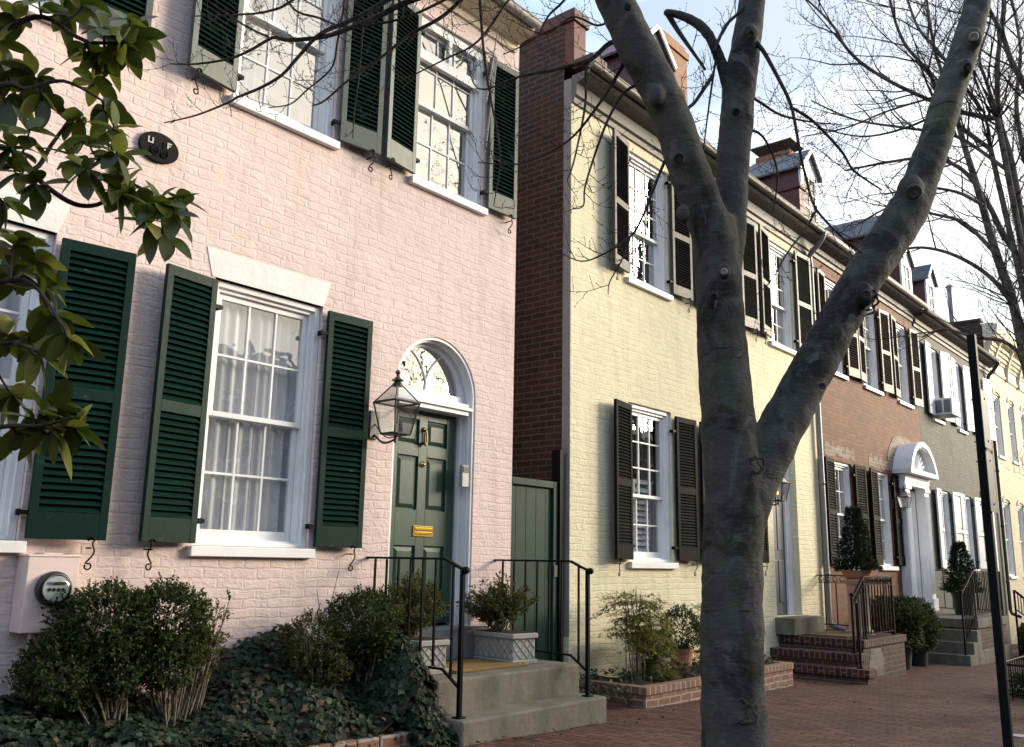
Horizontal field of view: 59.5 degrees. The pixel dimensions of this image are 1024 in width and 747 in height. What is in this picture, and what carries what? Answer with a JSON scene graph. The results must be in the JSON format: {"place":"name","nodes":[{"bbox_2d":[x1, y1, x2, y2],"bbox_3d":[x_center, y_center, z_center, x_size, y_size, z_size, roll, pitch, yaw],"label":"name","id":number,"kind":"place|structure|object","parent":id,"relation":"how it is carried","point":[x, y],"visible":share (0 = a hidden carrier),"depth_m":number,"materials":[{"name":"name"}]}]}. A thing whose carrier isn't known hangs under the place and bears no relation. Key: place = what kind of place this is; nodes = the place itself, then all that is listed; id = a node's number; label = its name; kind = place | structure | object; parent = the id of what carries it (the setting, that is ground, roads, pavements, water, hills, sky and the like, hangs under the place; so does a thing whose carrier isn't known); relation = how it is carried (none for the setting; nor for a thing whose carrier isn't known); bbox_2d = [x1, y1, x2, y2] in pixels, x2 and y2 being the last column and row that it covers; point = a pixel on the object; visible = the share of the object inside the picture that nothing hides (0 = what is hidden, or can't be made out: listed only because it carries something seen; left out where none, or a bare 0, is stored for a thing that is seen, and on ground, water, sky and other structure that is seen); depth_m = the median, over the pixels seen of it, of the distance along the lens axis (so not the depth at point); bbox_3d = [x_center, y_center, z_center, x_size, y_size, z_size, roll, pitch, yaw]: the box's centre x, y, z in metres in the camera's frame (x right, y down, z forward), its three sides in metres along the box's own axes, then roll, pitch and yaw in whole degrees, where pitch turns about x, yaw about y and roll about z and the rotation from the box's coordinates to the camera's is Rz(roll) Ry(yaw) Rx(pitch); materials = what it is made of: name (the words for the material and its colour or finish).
{"place":"outdoors","nodes":[
{"label":"outdoors","id":0,"kind":"place"},
{"bbox_2d":[0,641,435,746],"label":"bed soil","id":1,"kind":"structure","parent":0,"point":[346,735],"depth_m":6.19,"materials":[{"name":"brown soil"}]},
{"bbox_2d":[2,576,167,730],"bbox_3d":[-2.570,1.782,5.453,0.710,1.077,0.927,-9,-15,40],"label":"boxwood","id":2,"kind":"object","parent":1,"relation":"on","point":[88,661],"visible":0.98,"depth_m":5.35,"materials":[{"name":"green plant"}]},
{"bbox_2d":[112,572,213,726],"bbox_3d":[-2.260,1.827,5.751,0.623,1.083,0.616,-9,-15,40],"label":"boxwood","id":3,"kind":"object","parent":1,"relation":"on","point":[172,643],"visible":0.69,"depth_m":5.66,"materials":[{"name":"green plant"}]},
{"bbox_2d":[172,589,233,727],"bbox_3d":[-2.060,1.933,5.927,0.386,0.989,0.474,4,-12,-15],"label":"privet shrub","id":4,"kind":"object","parent":1,"relation":"on","point":[189,698],"visible":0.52,"depth_m":5.90,"materials":[{"name":"green plant"}]},
{"bbox_2d":[0,623,458,746],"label":"ivy","id":5,"kind":"object","parent":1,"relation":"on","point":[408,668],"visible":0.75,"depth_m":6.08,"materials":[{"name":"green plant"}]},
{"bbox_2d":[274,608,353,688],"bbox_3d":[-1.441,2.115,6.530,0.510,0.805,0.572,-9,-15,40],"label":"boxwood","id":6,"kind":"object","parent":1,"relation":"on","point":[311,658],"visible":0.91,"depth_m":6.48,"materials":[{"name":"green plant"}]},
{"bbox_2d":[317,571,338,662],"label":"bare twigs","id":7,"kind":"object","parent":1,"relation":"on","point":[324,609],"visible":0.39,"depth_m":6.83,"materials":[{"name":"brown plant"}]},
{"bbox_2d":[322,584,404,687],"bbox_3d":[-1.139,2.098,6.820,0.638,0.969,0.644,3,-12,-7],"label":"boxwood","id":8,"kind":"object","parent":1,"relation":"on","point":[374,641],"visible":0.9,"depth_m":6.75,"materials":[{"name":"green plant"}]},
{"bbox_2d":[383,644,1023,746],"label":"pavement","id":9,"kind":"structure","parent":0,"point":[804,713],"depth_m":8.66,"materials":[{"name":"brick"}]},
{"bbox_2d":[0,0,206,480],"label":"magnolia","id":10,"kind":"object","parent":9,"relation":"on","point":[49,338],"visible":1,"depth_m":3.36,"materials":[{"name":"green plant"}]},
{"bbox_2d":[386,659,605,746],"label":"concrete stoop","id":11,"kind":"object","parent":9,"relation":"on","point":[539,696],"visible":0.52,"depth_m":7.30,"materials":[{"name":"grey concrete"}]},
{"bbox_2d":[366,556,469,718],"bbox_3d":[-0.789,2.064,7.149,1.182,1.174,0.077,-9,-15,40],"label":"handrail","id":12,"kind":"object","parent":11,"relation":"on","point":[464,571],"visible":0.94,"depth_m":6.95,"materials":[{"name":"black metal"}]},
{"bbox_2d":[409,636,449,674],"bbox_3d":[-0.871,2.332,7.457,0.704,0.272,0.324,-10,-16,43],"label":"stone planter","id":13,"kind":"object","parent":11,"relation":"on","point":[440,653],"visible":0.25,"depth_m":7.25,"materials":[{"name":"stone"}]},
{"bbox_2d":[363,568,449,636],"bbox_3d":[-0.846,1.940,7.552,0.803,0.590,0.669,9,-14,-34],"label":"potted shrub","id":14,"kind":"object","parent":13,"relation":"on","point":[402,597],"visible":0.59,"depth_m":7.46,"materials":[{"name":"green plant"}]},
{"bbox_2d":[445,658,527,673],"bbox_3d":[-0.372,2.541,7.809,0.580,0.025,0.920,-9,-15,40],"label":"doormat","id":15,"kind":"object","parent":11,"relation":"on","point":[474,664],"visible":0.61,"depth_m":7.77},
{"bbox_2d":[467,628,537,663],"bbox_3d":[-0.119,2.526,8.318,0.324,0.272,0.704,12,-16,-42],"label":"stone planter","id":16,"kind":"object","parent":11,"relation":"on","point":[512,646],"visible":0.86,"depth_m":8.12,"materials":[{"name":"stone"}]},
{"bbox_2d":[455,570,539,630],"bbox_3d":[-0.129,2.133,8.380,0.687,0.577,0.847,-9,-15,40],"label":"potted shrub","id":17,"kind":"object","parent":16,"relation":"on","point":[498,606],"visible":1,"depth_m":8.25,"materials":[{"name":"green plant"}]},
{"bbox_2d":[494,559,593,696],"bbox_3d":[0.275,2.339,8.366,1.182,1.174,0.077,-9,-15,40],"label":"handrail","id":18,"kind":"object","parent":11,"relation":"on","point":[588,573],"visible":0.98,"depth_m":8.19,"materials":[{"name":"black metal"}]},
{"bbox_2d":[143,0,1023,746],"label":"street tree","id":19,"kind":"object","parent":9,"relation":"on","point":[747,458],"visible":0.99,"depth_m":4.45,"materials":[{"name":"grey plant"}]},
{"bbox_2d":[476,675,1023,746],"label":"fallen leaves","id":20,"kind":"object","parent":9,"relation":"on","point":[530,735],"visible":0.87,"depth_m":7.97,"materials":[{"name":"brown plant"}]},
{"bbox_2d":[770,629,906,684],"bbox_3d":[4.954,4.361,13.291,1.528,0.905,2.420,-9,-15,40],"label":"brick stoop","id":21,"kind":"object","parent":9,"relation":"on","point":[824,658],"visible":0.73,"depth_m":12.84,"materials":[{"name":"red brick"}]},
{"bbox_2d":[805,631,864,637],"bbox_3d":[4.895,3.929,13.507,0.630,0.023,0.880,-9,-15,40],"label":"doormat","id":22,"kind":"object","parent":21,"relation":"on","point":[836,634],"visible":0.76,"depth_m":13.34,"materials":[{"name":"fabric"}]},
{"bbox_2d":[817,574,897,634],"bbox_3d":[5.482,3.669,14.292,1.212,0.878,0.077,-9,-15,40],"label":"handrail","id":23,"kind":"object","parent":21,"relation":"on","point":[892,607],"visible":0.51,"depth_m":14.42,"materials":[{"name":"metal"}]},
{"bbox_2d":[841,570,874,634],"bbox_3d":[5.366,3.538,13.884,0.470,0.960,0.470,-9,-15,40],"label":"pedestal pot","id":24,"kind":"object","parent":21,"relation":"on","point":[852,579],"visible":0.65,"depth_m":13.79,"materials":[{"name":"ceramic"}]},
{"bbox_2d":[831,505,882,571],"bbox_3d":[5.409,2.610,14.066,0.768,1.106,0.751,-9,-15,40],"label":"potted spruce","id":25,"kind":"object","parent":24,"relation":"in","point":[847,555],"visible":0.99,"depth_m":13.98,"materials":[{"name":"green plant"}]},
{"bbox_2d":[849,576,895,668],"bbox_3d":[5.314,3.581,13.062,0.237,1.218,2.002,-9,-15,40],"label":"handrail","id":26,"kind":"object","parent":21,"relation":"on","point":[860,589],"visible":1,"depth_m":13.01,"materials":[{"name":"metal"}]},
{"bbox_2d":[905,642,913,669],"bbox_3d":[6.408,4.641,14.840,0.471,0.472,0.472,-9,-15,40],"label":"plant pot","id":27,"kind":"object","parent":9,"relation":"on","point":[908,655],"visible":0.06,"depth_m":14.66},
{"bbox_2d":[870,594,930,652],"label":"round bush","id":28,"kind":"object","parent":27,"relation":"in","point":[912,626],"visible":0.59,"depth_m":14.68,"materials":[{"name":"green plant"}]},
{"bbox_2d":[912,638,928,666],"bbox_3d":[7.051,4.850,15.645,0.472,0.472,0.472,-9,-15,40],"label":"plant pot","id":29,"kind":"object","parent":9,"relation":"on","point":[919,659],"visible":0.28,"depth_m":15.46,"materials":[{"name":"black"}]},
{"bbox_2d":[888,595,943,652],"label":"round bush","id":30,"kind":"object","parent":29,"relation":"in","point":[935,625],"visible":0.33,"depth_m":15.46,"materials":[{"name":"green plant"}]},
{"bbox_2d":[925,612,1012,665],"bbox_3d":[8.577,5.359,17.477,1.458,1.200,3.190,-9,-15,40],"label":"stone stoop","id":31,"kind":"object","parent":9,"relation":"on","point":[949,650],"visible":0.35,"depth_m":16.56,"materials":[{"name":"stone"}]},
{"bbox_2d":[935,570,986,609],"bbox_3d":[9.535,4.598,18.852,1.338,0.889,0.067,-9,-15,40],"label":"handrail","id":32,"kind":"object","parent":31,"relation":"on","point":[952,599],"visible":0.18,"depth_m":19.03,"materials":[{"name":"black metal"}]},
{"bbox_2d":[951,592,973,614],"bbox_3d":[9.264,4.717,18.389,0.451,0.451,0.451,-9,-15,40],"label":"plant pot","id":33,"kind":"object","parent":31,"relation":"on","point":[956,601],"visible":0.48,"depth_m":18.28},
{"bbox_2d":[939,540,986,592],"bbox_3d":[9.323,4.016,18.517,0.915,1.141,0.919,-9,-15,40],"label":"topiary cone","id":34,"kind":"object","parent":33,"relation":"in","point":[952,583],"visible":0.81,"depth_m":18.44,"materials":[{"name":"green plant"}]},
{"bbox_2d":[959,571,1004,654],"bbox_3d":[9.071,4.548,17.234,0.067,1.474,3.048,-9,-15,40],"label":"handrail","id":35,"kind":"object","parent":31,"relation":"on","point":[974,599],"visible":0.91,"depth_m":16.79,"materials":[{"name":"black metal"}]},
{"bbox_2d":[1006,655,1023,699],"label":"tree guard","id":36,"kind":"object","parent":9,"relation":"on","point":[1009,664],"visible":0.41,"depth_m":11.28,"materials":[{"name":"black metal"}]},
{"bbox_2d":[1008,669,1023,698],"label":"guard shrub","id":37,"kind":"object","parent":9,"relation":"on","point":[1018,678],"visible":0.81,"depth_m":11.19,"materials":[{"name":"green plant"}]},
{"bbox_2d":[1012,590,1023,655],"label":"handrail","id":38,"kind":"object","parent":9,"relation":"on","point":[1018,610],"visible":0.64,"depth_m":18.60,"materials":[{"name":"black metal"}]},
{"bbox_2d":[1013,734,1023,737],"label":"valve cover","id":39,"kind":"object","parent":9,"relation":"on","point":[1019,735],"visible":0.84,"depth_m":7.92,"materials":[{"name":"silver metal"}]},
{"bbox_2d":[1019,622,1023,655],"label":"hedge shrub","id":40,"kind":"object","parent":9,"relation":"on","point":[1021,632],"visible":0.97,"depth_m":18.75,"materials":[{"name":"green plant"}]},
{"bbox_2d":[514,0,1023,337],"label":"sky","id":41,"kind":"structure","parent":0,"point":[776,26],"materials":[{"name":"white"}]},
{"bbox_3d":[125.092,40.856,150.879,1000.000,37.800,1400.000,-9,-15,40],"label":"ground","id":42,"kind":"structure","parent":0,"visible":0},
{"bbox_2d":[0,0,542,705],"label":"pink house","id":43,"kind":"structure","parent":42,"relation":"on","point":[294,312],"depth_m":7.36,"materials":[{"name":"brick"}]},
{"bbox_2d":[0,222,53,552],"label":"window","id":44,"kind":"structure","parent":43,"relation":"in","point":[15,306],"depth_m":5.71,"materials":[{"name":"white glass"}]},
{"bbox_2d":[0,0,78,31],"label":"window","id":45,"kind":"structure","parent":43,"relation":"in","point":[32,10],"depth_m":6.00,"materials":[{"name":"white"}]},
{"bbox_2d":[9,553,80,696],"bbox_3d":[-2.859,1.657,5.460,0.277,1.105,0.320,-9,-15,40],"label":"electric meter","id":46,"kind":"object","parent":43,"relation":"attached to","point":[40,578],"visible":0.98,"depth_m":5.46,"materials":[{"name":"pink paint"}]},
{"bbox_2d":[138,131,178,163],"bbox_3d":[-2.595,-1.660,6.591,0.038,0.230,0.310,-9,-15,40],"label":"fire plaque","id":47,"kind":"object","parent":43,"relation":"attached to","point":[161,148],"visible":0.98,"depth_m":6.58,"materials":[{"name":"metal"}]},
{"bbox_2d":[186,280,319,557],"bbox_3d":[-2.253,0.399,7.268,0.905,2.681,1.452,-9,-15,40],"label":"window","id":48,"kind":"structure","parent":43,"relation":"in","point":[254,487],"depth_m":7.17,"materials":[{"name":"white glass"}]},
{"bbox_2d":[229,0,339,150],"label":"window","id":49,"kind":"structure","parent":43,"relation":"in","point":[313,123],"depth_m":7.80,"materials":[{"name":"white"}]},
{"bbox_2d":[368,369,420,443],"bbox_3d":[-1.047,0.287,7.749,0.446,0.642,0.299,-9,-15,40],"label":"wall lantern","id":50,"kind":"object","parent":43,"relation":"attached to","point":[374,431],"depth_m":7.72,"materials":[{"name":"metal"}]},
{"bbox_2d":[388,407,455,622],"bbox_3d":[-0.854,1.326,8.396,0.101,1.970,0.870,-9,-15,40],"label":"door","id":51,"kind":"structure","parent":43,"relation":"in","point":[423,466],"depth_m":8.47,"materials":[{"name":"green paint"}]},
{"bbox_2d":[409,15,487,216],"bbox_3d":[-0.925,-2.617,9.422,0.905,2.466,1.442,-9,-15,40],"label":"window","id":52,"kind":"structure","parent":43,"relation":"in","point":[443,131],"depth_m":9.29,"materials":[{"name":"white"}]},
{"bbox_2d":[509,450,563,661],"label":"passage gate","id":53,"kind":"structure","parent":43,"relation":"attached to","point":[537,519],"depth_m":9.53,"materials":[{"name":"green paint"}]},
{"bbox_2d":[305,729,424,746],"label":"bed edging","id":54,"kind":"object","parent":42,"relation":"on","point":[383,740],"visible":0.57,"depth_m":6.27,"materials":[{"name":"brick"}]},
{"bbox_2d":[512,7,845,677],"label":"yellow house","id":55,"kind":"structure","parent":42,"relation":"on","point":[606,397],"depth_m":11.31,"materials":[{"name":"brick"}]},
{"bbox_2d":[570,152,673,313],"bbox_3d":[1.504,-1.941,12.192,0.905,2.446,1.452,-9,-15,40],"label":"window","id":56,"kind":"structure","parent":55,"relation":"in","point":[648,267],"depth_m":12.14,"materials":[{"name":"white"}]},
{"bbox_2d":[569,403,678,568],"bbox_3d":[1.444,1.442,11.481,0.905,2.601,1.452,-9,-15,40],"label":"window","id":57,"kind":"structure","parent":55,"relation":"in","point":[644,557],"depth_m":11.48,"materials":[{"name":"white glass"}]},
{"bbox_2d":[773,484,787,614],"bbox_3d":[4.166,2.643,14.166,0.050,2.260,0.600,-9,-15,40],"label":"door","id":58,"kind":"structure","parent":55,"relation":"in","point":[778,524],"depth_m":14.17,"materials":[{"name":"white wood"}]},
{"bbox_2d":[773,477,789,505],"bbox_3d":[3.956,1.675,13.504,0.383,0.628,0.292,-9,-15,40],"label":"wall lantern","id":59,"kind":"object","parent":55,"relation":"attached to","point":[777,501],"depth_m":13.43,"materials":[{"name":"metal"}]},
{"bbox_2d":[769,241,796,355],"bbox_3d":[4.200,-1.245,15.276,0.905,2.446,1.442,-9,-15,40],"label":"window","id":60,"kind":"structure","parent":55,"relation":"in","point":[782,340],"depth_m":15.28,"materials":[{"name":"white"}]},
{"bbox_2d":[579,660,793,707],"bbox_3d":[2.109,3.679,10.462,0.955,0.478,3.520,-9,-15,40],"label":"brick planter bed","id":61,"kind":"object","parent":42,"relation":"on","point":[687,688],"visible":0.41,"depth_m":9.33,"materials":[{"name":"brick"}]},
{"bbox_2d":[590,590,685,680],"bbox_3d":[1.335,2.793,9.587,1.027,1.007,1.011,-9,-15,40],"label":"nandina","id":62,"kind":"object","parent":61,"relation":"on","point":[638,619],"visible":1,"depth_m":9.54,"materials":[{"name":"green plant"}]},
{"bbox_2d":[623,623,683,681],"bbox_3d":[1.589,3.099,9.889,0.759,0.700,0.717,1,-12,2],"label":"nandina","id":63,"kind":"object","parent":61,"relation":"on","point":[652,664],"visible":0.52,"depth_m":9.79,"materials":[{"name":"green plant"}]},
{"bbox_2d":[579,654,778,703],"bbox_3d":[1.748,3.352,10.083,0.884,0.388,4.427,-9,-15,40],"label":"ground cover","id":64,"kind":"object","parent":61,"relation":"in","point":[693,666],"visible":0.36,"depth_m":9.41,"materials":[{"name":"green plant"}]},
{"bbox_2d":[670,648,693,674],"bbox_3d":[1.978,3.363,10.472,0.295,0.295,0.295,-9,-15,40],"label":"terracotta pot","id":65,"kind":"object","parent":61,"relation":"on","point":[686,655],"visible":0.47,"depth_m":10.37,"materials":[{"name":"orange ceramic"}]},
{"bbox_2d":[658,602,699,650],"bbox_3d":[1.994,3.012,10.548,0.554,0.620,0.585,-9,-15,40],"label":"boxwood ball","id":66,"kind":"object","parent":65,"relation":"in","point":[694,626],"visible":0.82,"depth_m":10.46,"materials":[{"name":"green plant"}]},
{"bbox_2d":[683,603,700,661],"bbox_3d":[2.448,3.223,11.072,0.747,0.827,0.727,0,-12,4],"label":"nandina","id":67,"kind":"object","parent":61,"relation":"on","point":[698,650],"visible":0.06,"depth_m":11.10,"materials":[{"name":"green plant"}]},
{"bbox_2d":[749,137,938,629],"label":"red brick house","id":68,"kind":"structure","parent":42,"relation":"on","point":[877,455],"depth_m":17.91,"materials":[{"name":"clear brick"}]},
{"bbox_2d":[825,278,848,380],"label":"window","id":69,"kind":"structure","parent":68,"relation":"in","point":[829,286],"depth_m":16.92,"materials":[{"name":"white glass"}]},
{"bbox_2d":[835,461,859,569],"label":"window","id":70,"kind":"structure","parent":68,"relation":"in","point":[843,493],"depth_m":16.44,"materials":[{"name":"white glass"}]},
{"bbox_2d":[840,472,898,570],"bbox_3d":[7.024,2.919,17.856,0.905,2.496,1.312,-9,-15,40],"label":"window","id":71,"kind":"structure","parent":68,"relation":"in","point":[883,478],"depth_m":17.90,"materials":[{"name":"white glass"}]},
{"bbox_2d":[864,307,883,395],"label":"window","id":72,"kind":"structure","parent":68,"relation":"in","point":[870,347],"depth_m":18.46,"materials":[{"name":"white glass"}]},
{"bbox_2d":[863,321,914,409],"bbox_3d":[8.259,-0.168,19.912,0.905,2.466,1.332,-9,-15,40],"label":"window","id":73,"kind":"structure","parent":68,"relation":"in","point":[905,401],"depth_m":19.95,"materials":[{"name":"white glass"}]},
{"bbox_2d":[892,486,911,510],"bbox_3d":[7.795,2.497,17.951,0.353,0.498,0.232,-9,-15,40],"label":"wall lantern","id":74,"kind":"object","parent":68,"relation":"attached to","point":[904,490],"depth_m":17.91,"materials":[{"name":"metal"}]},
{"bbox_2d":[708,0,1023,350],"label":"bare tree","id":75,"kind":"object","parent":42,"relation":"on","point":[996,103],"visible":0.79,"depth_m":10.94,"materials":[{"name":"brown plant"}]},
{"bbox_2d":[774,0,1023,479],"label":"bare tree","id":76,"kind":"object","parent":42,"relation":"on","point":[981,200],"visible":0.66,"depth_m":14.03,"materials":[{"name":"brown plant"}]},
{"bbox_2d":[889,246,1021,643],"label":"grey brick house","id":77,"kind":"structure","parent":42,"relation":"on","point":[955,503],"depth_m":22.24,"materials":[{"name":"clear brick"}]},
{"bbox_2d":[930,348,945,425],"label":"window","id":78,"kind":"structure","parent":77,"relation":"in","point":[933,354],"depth_m":21.73,"materials":[{"name":"white glass"}]},
{"bbox_2d":[919,364,967,434],"bbox_3d":[11.138,0.654,23.191,0.905,2.426,1.132,-9,-15,40],"label":"window","id":79,"kind":"structure","parent":77,"relation":"in","point":[960,429],"depth_m":23.17,"materials":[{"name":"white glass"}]},
{"bbox_2d":[933,397,960,418],"bbox_3d":[10.238,0.820,21.174,0.488,0.400,0.667,-9,-15,40],"label":"window air conditioner","id":80,"kind":"object","parent":77,"relation":"attached to","point":[947,407],"depth_m":20.94,"materials":[{"name":"white plastic"}]},
{"bbox_2d":[942,491,951,571],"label":"window","id":81,"kind":"structure","parent":77,"relation":"in","point":[945,501],"depth_m":21.06,"materials":[{"name":"white glass"}]},
{"bbox_2d":[965,496,979,570],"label":"window","id":82,"kind":"structure","parent":77,"relation":"in","point":[967,499],"depth_m":22.50,"materials":[{"name":"white glass"}]},
{"bbox_2d":[950,318,1023,643],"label":"cream house","id":83,"kind":"structure","parent":42,"relation":"on","point":[1007,381],"depth_m":26.27,"materials":[{"name":"brick"}]},
{"bbox_2d":[993,395,1007,460],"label":"window","id":84,"kind":"structure","parent":83,"relation":"in","point":[995,399],"depth_m":26.18,"materials":[{"name":"white glass"}]},
{"bbox_2d":[994,411,1023,474],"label":"window","id":85,"kind":"structure","parent":83,"relation":"in","point":[1022,414],"depth_m":28.87,"materials":[{"name":"white glass"}]},
{"bbox_2d":[1003,502,1018,578],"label":"window","id":86,"kind":"structure","parent":83,"relation":"in","point":[1005,505],"depth_m":25.51,"materials":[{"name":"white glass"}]},
{"bbox_2d":[1007,403,1020,465],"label":"window","id":87,"kind":"structure","parent":83,"relation":"in","point":[1010,413],"depth_m":27.48,"materials":[{"name":"white glass"}]},
{"bbox_2d":[1017,506,1023,571],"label":"window","id":88,"kind":"structure","parent":83,"relation":"in","point":[1020,515],"depth_m":26.88,"materials":[{"name":"white glass"}]},
{"bbox_2d":[966,334,1013,746],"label":"sign post","id":89,"kind":"object","parent":42,"relation":"on","point":[984,460],"visible":1,"depth_m":6.75,"materials":[{"name":"black metal"}]}
]}

